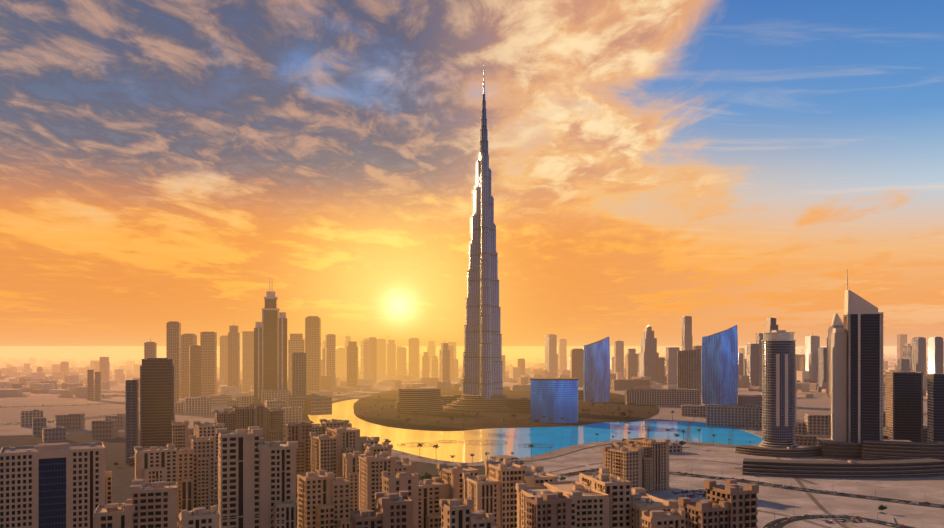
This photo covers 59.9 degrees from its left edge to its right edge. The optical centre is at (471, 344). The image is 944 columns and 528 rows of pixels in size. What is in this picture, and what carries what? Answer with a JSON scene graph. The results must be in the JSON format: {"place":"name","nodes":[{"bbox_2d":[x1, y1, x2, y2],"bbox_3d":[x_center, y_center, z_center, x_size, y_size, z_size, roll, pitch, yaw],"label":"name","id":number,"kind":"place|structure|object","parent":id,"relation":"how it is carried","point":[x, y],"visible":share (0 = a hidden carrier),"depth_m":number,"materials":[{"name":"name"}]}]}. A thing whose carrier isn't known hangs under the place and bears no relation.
{"place":"outdoors","nodes":[
{"label":"outdoors","id":0,"kind":"place"},
{"bbox_2d":[87,369,93,399],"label":"tower","id":1,"kind":"structure","parent":0,"point":[90,384],"depth_m":2193.24,"materials":[{"name":"grey concrete"}]},
{"bbox_2d":[129,358,174,465],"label":"tower","id":2,"kind":"structure","parent":0,"point":[157,396],"depth_m":1023.54,"materials":[{"name":"brown concrete"}]},
{"bbox_2d":[166,321,180,401],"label":"tower","id":3,"kind":"structure","parent":0,"point":[173,339],"depth_m":2025.25,"materials":[{"name":"concrete"}]},
{"bbox_2d":[200,332,216,395],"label":"tower","id":4,"kind":"structure","parent":0,"point":[208,343],"depth_m":2187.03,"materials":[{"name":"concrete"}]},
{"bbox_2d":[288,334,303,390],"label":"tower","id":5,"kind":"structure","parent":0,"point":[295,342],"depth_m":2409.77,"materials":[{"name":"beige metal"}]},
{"bbox_2d":[0,346,943,486],"bbox_3d":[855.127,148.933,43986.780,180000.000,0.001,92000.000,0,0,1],"label":"ground","id":6,"kind":"structure","parent":0,"point":[817,403],"depth_m":2189.26,"materials":[{"name":"beige sand"}]},
{"bbox_2d":[20,409,42,426],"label":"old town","id":7,"kind":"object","parent":6,"relation":"on","point":[26,416],"visible":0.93,"depth_m":1488.43},
{"bbox_2d":[68,413,84,429],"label":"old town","id":8,"kind":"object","parent":6,"relation":"on","point":[76,421],"visible":1,"depth_m":1426.00},
{"bbox_2d":[144,338,156,358],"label":"tower","id":9,"kind":"structure","parent":6,"relation":"on","point":[150,349],"depth_m":2104.59,"materials":[{"name":"beige concrete"}]},
{"bbox_2d":[0,393,376,424],"bbox_3d":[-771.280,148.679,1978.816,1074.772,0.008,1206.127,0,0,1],"label":"highway","id":10,"kind":"structure","parent":6,"relation":"on","point":[86,418],"depth_m":1698.10,"materials":[{"name":"grey asphalt"}]},
{"bbox_2d":[181,334,196,397],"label":"tower","id":11,"kind":"structure","parent":6,"relation":"on","point":[188,341],"depth_m":2248.62,"materials":[{"name":"concrete"}]},
{"bbox_2d":[189,345,200,396],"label":"tower","id":12,"kind":"structure","parent":6,"relation":"on","point":[194,370],"depth_m":2024.67,"materials":[{"name":"beige concrete"}]},
{"bbox_2d":[185,396,210,414],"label":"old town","id":13,"kind":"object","parent":6,"relation":"on","point":[200,405],"visible":1,"depth_m":1741.24},
{"bbox_2d":[203,394,231,404],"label":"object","id":14,"kind":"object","parent":6,"relation":"on","point":[220,399],"visible":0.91,"depth_m":2019.36,"materials":[{"name":"beige concrete"}]},
{"bbox_2d":[220,335,227,384],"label":"tower","id":15,"kind":"structure","parent":6,"relation":"on","point":[224,357],"depth_m":2789.76,"materials":[{"name":"concrete"}]},
{"bbox_2d":[228,325,239,389],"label":"tower","id":16,"kind":"structure","parent":6,"relation":"on","point":[233,356],"depth_m":2378.94,"materials":[{"name":"concrete"}]},
{"bbox_2d":[0,427,484,527],"bbox_3d":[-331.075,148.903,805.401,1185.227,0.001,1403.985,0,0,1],"label":"old town paving","id":17,"kind":"structure","parent":6,"relation":"on","point":[123,472],"depth_m":1063.32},
{"bbox_2d":[32,417,45,435],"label":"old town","id":18,"kind":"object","parent":17,"relation":"on","point":[38,424],"visible":0.92,"depth_m":1341.44},
{"bbox_2d":[0,442,104,527],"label":"office block","id":19,"kind":"structure","parent":17,"relation":"on","point":[52,485],"depth_m":472.59,"materials":[{"name":"beige concrete"}]},
{"bbox_2d":[42,426,65,441],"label":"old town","id":20,"kind":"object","parent":17,"relation":"on","point":[54,434],"visible":1,"depth_m":1258.69},
{"bbox_2d":[92,418,118,438],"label":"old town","id":21,"kind":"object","parent":17,"relation":"on","point":[108,428],"visible":1,"depth_m":1296.39},
{"bbox_2d":[105,471,112,504],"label":"apartment building","id":22,"kind":"structure","parent":17,"relation":"on","point":[108,485],"depth_m":524.59,"materials":[{"name":"beige concrete"}]},
{"bbox_2d":[126,380,138,463],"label":"tower","id":23,"kind":"structure","parent":17,"relation":"on","point":[132,414],"depth_m":1024.07,"materials":[{"name":"concrete"}]},
{"bbox_2d":[93,479,177,527],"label":"apartment building","id":24,"kind":"structure","parent":17,"relation":"on","point":[151,505],"depth_m":398.22,"materials":[{"name":"beige concrete"}]},
{"bbox_2d":[134,444,176,483],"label":"apartment building","id":25,"kind":"structure","parent":17,"relation":"on","point":[154,463],"depth_m":642.25,"materials":[{"name":"beige concrete"}]},
{"bbox_2d":[171,420,193,449],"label":"apartment building","id":26,"kind":"structure","parent":17,"relation":"on","point":[182,432],"depth_m":899.16,"materials":[{"name":"beige concrete"}]},
{"bbox_2d":[175,435,215,521],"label":"apartment building","id":27,"kind":"structure","parent":17,"relation":"on","point":[195,471],"depth_m":691.95,"materials":[{"name":"beige concrete"}]},
{"bbox_2d":[177,505,219,527],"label":"apartment building","id":28,"kind":"structure","parent":17,"relation":"on","point":[200,517],"depth_m":350.21,"materials":[{"name":"beige concrete"}]},
{"bbox_2d":[192,421,224,498],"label":"apartment building","id":29,"kind":"structure","parent":17,"relation":"on","point":[207,429],"depth_m":795.94,"materials":[{"name":"beige concrete"}]},
{"bbox_2d":[213,406,256,430],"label":"apartment building","id":30,"kind":"structure","parent":17,"relation":"on","point":[236,417],"depth_m":1056.76,"materials":[{"name":"beige concrete"}]},
{"bbox_2d":[216,426,297,527],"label":"apartment building","id":31,"kind":"structure","parent":17,"relation":"on","point":[256,481],"depth_m":451.68,"materials":[{"name":"beige concrete"}]},
{"bbox_2d":[250,403,283,441],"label":"apartment building","id":32,"kind":"structure","parent":17,"relation":"on","point":[270,422],"depth_m":1155.64,"materials":[{"name":"beige concrete"}]},
{"bbox_2d":[286,422,311,493],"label":"apartment building","id":33,"kind":"structure","parent":17,"relation":"on","point":[299,432],"depth_m":819.61,"materials":[{"name":"beige concrete"}]},
{"bbox_2d":[297,470,350,527],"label":"apartment building","id":34,"kind":"structure","parent":17,"relation":"on","point":[323,498],"depth_m":517.10,"materials":[{"name":"beige concrete"}]},
{"bbox_2d":[305,419,348,433],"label":"apartment building","id":35,"kind":"structure","parent":17,"relation":"on","point":[321,427],"depth_m":1001.18,"materials":[{"name":"beige concrete"}]},
{"bbox_2d":[310,426,379,478],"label":"apartment building","id":36,"kind":"structure","parent":17,"relation":"on","point":[330,446],"depth_m":755.16,"materials":[{"name":"beige concrete"}]},
{"bbox_2d":[342,442,392,516],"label":"apartment building","id":37,"kind":"structure","parent":17,"relation":"on","point":[350,467],"depth_m":692.82,"materials":[{"name":"beige concrete"}]},
{"bbox_2d":[350,490,413,527],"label":"apartment building","id":38,"kind":"structure","parent":17,"relation":"on","point":[394,510],"depth_m":398.11,"materials":[{"name":"beige concrete"}]},
{"bbox_2d":[358,451,416,510],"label":"apartment building","id":39,"kind":"structure","parent":17,"relation":"on","point":[371,467],"depth_m":613.34,"materials":[{"name":"beige concrete"}]},
{"bbox_2d":[381,471,418,527],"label":"apartment building","id":40,"kind":"structure","parent":17,"relation":"on","point":[398,482],"depth_m":469.31,"materials":[{"name":"beige concrete"}]},
{"bbox_2d":[418,462,478,527],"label":"apartment building","id":41,"kind":"structure","parent":17,"relation":"on","point":[447,483],"depth_m":558.80,"materials":[{"name":"beige concrete"}]},
{"bbox_2d":[439,498,493,527],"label":"apartment building","id":42,"kind":"structure","parent":17,"relation":"on","point":[456,513],"depth_m":376.48,"materials":[{"name":"beige concrete"}]},
{"bbox_2d":[462,458,558,527],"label":"apartment building","id":43,"kind":"structure","parent":17,"relation":"on","point":[493,490],"depth_m":514.58,"materials":[{"name":"beige concrete"}]},
{"bbox_2d":[525,491,572,527],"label":"apartment building","id":44,"kind":"structure","parent":17,"relation":"on","point":[550,510],"depth_m":394.81,"materials":[{"name":"beige concrete"}]},
{"bbox_2d":[516,467,678,527],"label":"apartment building","id":45,"kind":"structure","parent":17,"relation":"on","point":[602,498],"depth_m":431.81,"materials":[{"name":"beige concrete"}]},
{"bbox_2d":[602,438,669,492],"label":"apartment building","id":46,"kind":"structure","parent":17,"relation":"on","point":[641,462],"depth_m":829.05,"materials":[{"name":"beige concrete"}]},
{"bbox_2d":[641,509,686,527],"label":"apartment building","id":47,"kind":"structure","parent":17,"relation":"on","point":[672,518],"depth_m":356.68,"materials":[{"name":"beige concrete"}]},
{"bbox_2d":[678,479,758,527],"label":"apartment building","id":48,"kind":"structure","parent":17,"relation":"on","point":[730,503],"depth_m":405.93,"materials":[{"name":"beige concrete"}]},
{"bbox_2d":[242,331,253,391],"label":"tower","id":49,"kind":"structure","parent":6,"relation":"on","point":[247,359],"depth_m":2607.09,"materials":[{"name":"concrete"}]},
{"bbox_2d":[254,286,288,406],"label":"skyscraper","id":50,"kind":"structure","parent":6,"relation":"on","point":[270,356],"depth_m":1772.78,"materials":[{"name":"beige concrete"}]},
{"bbox_2d":[282,406,301,424],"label":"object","id":51,"kind":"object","parent":6,"relation":"on","point":[291,414],"visible":0.79,"depth_m":1536.79,"materials":[{"name":"beige concrete"}]},
{"bbox_2d":[291,352,305,395],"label":"tower","id":52,"kind":"structure","parent":6,"relation":"on","point":[298,373],"depth_m":1793.82,"materials":[{"name":"concrete"}]},
{"bbox_2d":[289,394,307,412],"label":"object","id":53,"kind":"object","parent":6,"relation":"on","point":[299,400],"visible":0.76,"depth_m":1777.77,"materials":[{"name":"beige concrete"}]},
{"bbox_2d":[305,316,320,391],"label":"tower","id":54,"kind":"structure","parent":6,"relation":"on","point":[313,348],"depth_m":2409.65,"materials":[{"name":"concrete"}]},
{"bbox_2d":[306,396,331,414],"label":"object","id":55,"kind":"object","parent":6,"relation":"on","point":[320,405],"visible":1,"depth_m":1735.45,"materials":[{"name":"concrete"}]},
{"bbox_2d":[326,334,335,387],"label":"tower","id":56,"kind":"structure","parent":6,"relation":"on","point":[330,354],"depth_m":2603.84,"materials":[{"name":"beige concrete"}]},
{"bbox_2d":[336,348,344,377],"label":"tower","id":57,"kind":"structure","parent":6,"relation":"on","point":[340,362],"depth_m":3668.75,"materials":[{"name":"concrete"}]},
{"bbox_2d":[347,342,357,386],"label":"tower","id":58,"kind":"structure","parent":6,"relation":"on","point":[352,364],"depth_m":2688.39,"materials":[{"name":"concrete"}]},
{"bbox_2d":[360,341,370,378],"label":"hazy tower","id":59,"kind":"structure","parent":6,"relation":"on","point":[365,357],"depth_m":3179.46,"materials":[{"name":"beige concrete"}]},
{"bbox_2d":[369,337,376,382],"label":"hazy tower","id":60,"kind":"structure","parent":6,"relation":"on","point":[373,340],"depth_m":3199.82,"materials":[{"name":"concrete"}]},
{"bbox_2d":[377,339,385,377],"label":"tower","id":61,"kind":"structure","parent":6,"relation":"on","point":[381,356],"depth_m":3665.20,"materials":[{"name":"beige concrete"}]},
{"bbox_2d":[387,340,395,376],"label":"tower","id":62,"kind":"structure","parent":6,"relation":"on","point":[391,358],"depth_m":3664.45,"materials":[{"name":"concrete"}]},
{"bbox_2d":[397,344,406,374],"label":"tower","id":63,"kind":"structure","parent":6,"relation":"on","point":[401,360],"depth_m":3666.05,"materials":[{"name":"beige concrete"}]},
{"bbox_2d":[409,338,419,377],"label":"tower","id":64,"kind":"structure","parent":6,"relation":"on","point":[414,356],"depth_m":3662.26,"materials":[{"name":"concrete"}]},
{"bbox_2d":[396,388,442,413],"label":"building","id":65,"kind":"structure","parent":6,"relation":"on","point":[421,400],"depth_m":1752.93,"materials":[{"name":"beige concrete"}]},
{"bbox_2d":[422,352,428,377],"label":"hazy tower","id":66,"kind":"structure","parent":6,"relation":"on","point":[425,365],"depth_m":3447.95,"materials":[{"name":"beige metal"}]},
{"bbox_2d":[439,340,449,381],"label":"hazy tower","id":67,"kind":"structure","parent":6,"relation":"on","point":[444,363],"depth_m":2803.24,"materials":[{"name":"beige concrete"}]},
{"bbox_2d":[0,348,943,397],"bbox_3d":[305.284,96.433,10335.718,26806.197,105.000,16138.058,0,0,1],"label":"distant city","id":68,"kind":"object","parent":6,"relation":"on","point":[39,383],"visible":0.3,"depth_m":3206.38,"materials":[{"name":"beige concrete"}]},
{"bbox_2d":[443,72,513,411],"bbox_3d":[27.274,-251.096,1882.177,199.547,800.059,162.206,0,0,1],"label":"skyscraper","id":69,"kind":"structure","parent":6,"relation":"on","point":[482,385],"depth_m":1884.32,"materials":[{"name":"metal"}]},
{"bbox_2d":[507,398,530,410],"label":"building","id":70,"kind":"structure","parent":6,"relation":"on","point":[522,404],"depth_m":1824.19,"materials":[{"name":"beige concrete"}]},
{"bbox_2d":[302,398,761,466],"bbox_3d":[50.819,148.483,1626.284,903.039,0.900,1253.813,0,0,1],"label":"shoreline promenade","id":71,"kind":"structure","parent":6,"relation":"on","point":[543,456],"depth_m":1192.18,"materials":[{"name":"grey concrete"}]},
{"bbox_2d":[545,334,556,377],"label":"hazy tower","id":72,"kind":"structure","parent":6,"relation":"on","point":[551,355],"depth_m":3568.04,"materials":[{"name":"beige glass"}]},
{"bbox_2d":[530,378,578,422],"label":"blue glass block","id":73,"kind":"structure","parent":6,"relation":"on","point":[556,399],"depth_m":1550.86,"materials":[{"name":"blue glass"}]},
{"bbox_2d":[558,339,566,369],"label":"hazy tower","id":74,"kind":"structure","parent":6,"relation":"on","point":[562,354],"depth_m":4541.94,"materials":[{"name":"beige glass"}]},
{"bbox_2d":[570,349,583,386],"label":"hazy tower","id":75,"kind":"structure","parent":6,"relation":"on","point":[576,363],"depth_m":2883.99,"materials":[{"name":"concrete"}]},
{"bbox_2d":[583,337,609,401],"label":"blue tower","id":76,"kind":"structure","parent":6,"relation":"on","point":[596,371],"depth_m":2111.34,"materials":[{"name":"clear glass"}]},
{"bbox_2d":[614,341,623,377],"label":"hazy tower","id":77,"kind":"structure","parent":6,"relation":"on","point":[618,356],"depth_m":3644.11,"materials":[{"name":"beige glass"}]},
{"bbox_2d":[611,379,649,390],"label":"building","id":78,"kind":"structure","parent":6,"relation":"on","point":[619,384],"depth_m":2670.19,"materials":[{"name":"concrete"}]},
{"bbox_2d":[626,349,636,378],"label":"hazy tower","id":79,"kind":"structure","parent":6,"relation":"on","point":[631,362],"depth_m":3237.47,"materials":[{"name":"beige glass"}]},
{"bbox_2d":[658,358,664,383],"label":"tower","id":80,"kind":"structure","parent":6,"relation":"on","point":[661,370],"depth_m":3079.58,"materials":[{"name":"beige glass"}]},
{"bbox_2d":[625,388,700,405],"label":"building","id":81,"kind":"structure","parent":6,"relation":"on","point":[671,397],"depth_m":2000.61,"materials":[{"name":"beige concrete"}]},
{"bbox_2d":[666,347,679,383],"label":"tower","id":82,"kind":"structure","parent":6,"relation":"on","point":[671,363],"depth_m":3078.80,"materials":[{"name":"beige glass"}]},
{"bbox_2d":[681,404,714,416],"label":"shore block","id":83,"kind":"structure","parent":6,"relation":"on","point":[687,410],"depth_m":1704.57,"materials":[{"name":"beige concrete"}]},
{"bbox_2d":[706,405,761,427],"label":"building","id":84,"kind":"structure","parent":6,"relation":"on","point":[727,415],"depth_m":1482.75,"materials":[{"name":"grey concrete"}]},
{"bbox_2d":[738,395,761,405],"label":"shore block","id":85,"kind":"structure","parent":6,"relation":"on","point":[750,400],"depth_m":1995.51,"materials":[{"name":"concrete"}]},
{"bbox_2d":[747,344,757,385],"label":"tower","id":86,"kind":"structure","parent":6,"relation":"on","point":[752,361],"depth_m":2959.86,"materials":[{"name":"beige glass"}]},
{"bbox_2d":[756,333,762,380],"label":"tower","id":87,"kind":"structure","parent":6,"relation":"on","point":[759,337],"depth_m":2957.12,"materials":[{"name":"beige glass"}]},
{"bbox_2d":[734,445,820,456],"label":"curved block","id":88,"kind":"structure","parent":6,"relation":"on","point":[813,450],"depth_m":1094.06,"materials":[{"name":"grey concrete"}]},
{"bbox_2d":[758,330,798,447],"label":"round tower","id":89,"kind":"structure","parent":6,"relation":"on","point":[779,390],"depth_m":1117.01,"materials":[{"name":"grey glass"}]},
{"bbox_2d":[805,331,819,370],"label":"hazy tower","id":90,"kind":"structure","parent":6,"relation":"on","point":[812,343],"depth_m":3440.65,"materials":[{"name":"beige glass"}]},
{"bbox_2d":[804,413,830,434],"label":"building","id":91,"kind":"structure","parent":6,"relation":"on","point":[818,424],"depth_m":1309.49,"materials":[{"name":"beige concrete"}]},
{"bbox_2d":[818,347,826,391],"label":"tower","id":92,"kind":"structure","parent":6,"relation":"on","point":[822,364],"depth_m":2576.94,"materials":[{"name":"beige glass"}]},
{"bbox_2d":[827,325,842,393],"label":"tower","id":93,"kind":"structure","parent":6,"relation":"on","point":[829,359],"depth_m":2365.66,"materials":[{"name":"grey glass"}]},
{"bbox_2d":[794,434,886,445],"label":"building","id":94,"kind":"structure","parent":6,"relation":"on","point":[805,440],"depth_m":1209.54,"materials":[{"name":"beige concrete"}]},
{"bbox_2d":[742,458,943,477],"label":"curved block","id":95,"kind":"structure","parent":6,"relation":"on","point":[912,468],"depth_m":926.72,"materials":[{"name":"grey concrete"}]},
{"bbox_2d":[817,269,911,458],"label":"skyscraper","id":96,"kind":"structure","parent":6,"relation":"on","point":[857,386],"depth_m":1078.05,"materials":[{"name":"grey glass"}]},
{"bbox_2d":[897,334,906,364],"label":"hazy tower","id":97,"kind":"structure","parent":6,"relation":"on","point":[901,340],"depth_m":5403.58,"materials":[{"name":"concrete"}]},
{"bbox_2d":[861,440,943,459],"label":"podium building","id":98,"kind":"structure","parent":6,"relation":"on","point":[883,450],"depth_m":1037.11,"materials":[{"name":"grey concrete"}]},
{"bbox_2d":[912,336,925,371],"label":"hazy tower","id":99,"kind":"structure","parent":6,"relation":"on","point":[918,351],"depth_m":3061.52,"materials":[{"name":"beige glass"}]},
{"bbox_2d":[928,337,942,373],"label":"hazy tower","id":100,"kind":"structure","parent":6,"relation":"on","point":[935,354],"depth_m":2742.76,"materials":[{"name":"beige glass"}]},
{"bbox_2d":[0,0,943,345],"label":"sky","id":101,"kind":"structure","parent":0,"point":[721,164],"materials":[{"name":"orange"}]},
{"bbox_2d":[353,387,658,430],"bbox_3d":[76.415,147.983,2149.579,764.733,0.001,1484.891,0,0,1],"label":"island","id":102,"kind":"structure","parent":0,"point":[457,423],"depth_m":1714.04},
{"bbox_2d":[308,399,763,462],"bbox_3d":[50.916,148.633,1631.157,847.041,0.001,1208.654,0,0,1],"label":"lake","id":103,"kind":"structure","parent":0,"point":[556,437],"depth_m":1327.49,"materials":[{"name":"liquid"}]},
{"bbox_2d":[639,325,658,380],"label":"tower","id":104,"kind":"structure","parent":0,"point":[648,359],"depth_m":3084.81,"materials":[{"name":"beige glass"}]},
{"bbox_2d":[682,316,691,349],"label":"tower","id":105,"kind":"structure","parent":0,"point":[686,332],"depth_m":3405.95,"materials":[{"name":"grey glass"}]},
{"bbox_2d":[677,349,700,389],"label":"building","id":106,"kind":"structure","parent":0,"point":[688,369],"depth_m":2503.22,"materials":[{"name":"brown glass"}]},
{"bbox_2d":[701,325,737,403],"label":"blue tower","id":107,"kind":"structure","parent":0,"point":[719,367],"depth_m":2051.28,"materials":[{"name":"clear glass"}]},
{"bbox_2d":[524,444,943,527],"bbox_3d":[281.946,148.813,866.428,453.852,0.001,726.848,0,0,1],"label":"ground","id":108,"kind":"structure","parent":0,"point":[910,515],"depth_m":836.64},
{"bbox_2d":[548,449,873,527],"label":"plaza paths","id":109,"kind":"structure","parent":108,"relation":"on","point":[810,495],"depth_m":836.53,"materials":[{"name":"grey concrete"}]},
{"bbox_2d":[669,472,943,508],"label":"boulevard","id":110,"kind":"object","parent":108,"relation":"on","point":[867,497],"visible":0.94,"depth_m":824.57,"materials":[{"name":"grey asphalt"}]},
{"bbox_2d":[761,514,915,527],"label":"loop","id":111,"kind":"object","parent":108,"relation":"on","point":[781,523],"visible":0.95,"depth_m":693.19,"materials":[{"name":"asphalt"}]},
{"bbox_2d":[809,353,817,378],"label":"tower","id":112,"kind":"structure","parent":0,"point":[813,365],"depth_m":3068.35,"materials":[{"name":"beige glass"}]},
{"bbox_2d":[885,371,922,441],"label":"tower","id":113,"kind":"structure","parent":0,"point":[903,405],"depth_m":1186.40,"materials":[{"name":"black glass"}]},
{"bbox_2d":[927,373,943,441],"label":"tower","id":114,"kind":"structure","parent":0,"point":[935,407],"depth_m":1104.50,"materials":[{"name":"black glass"}]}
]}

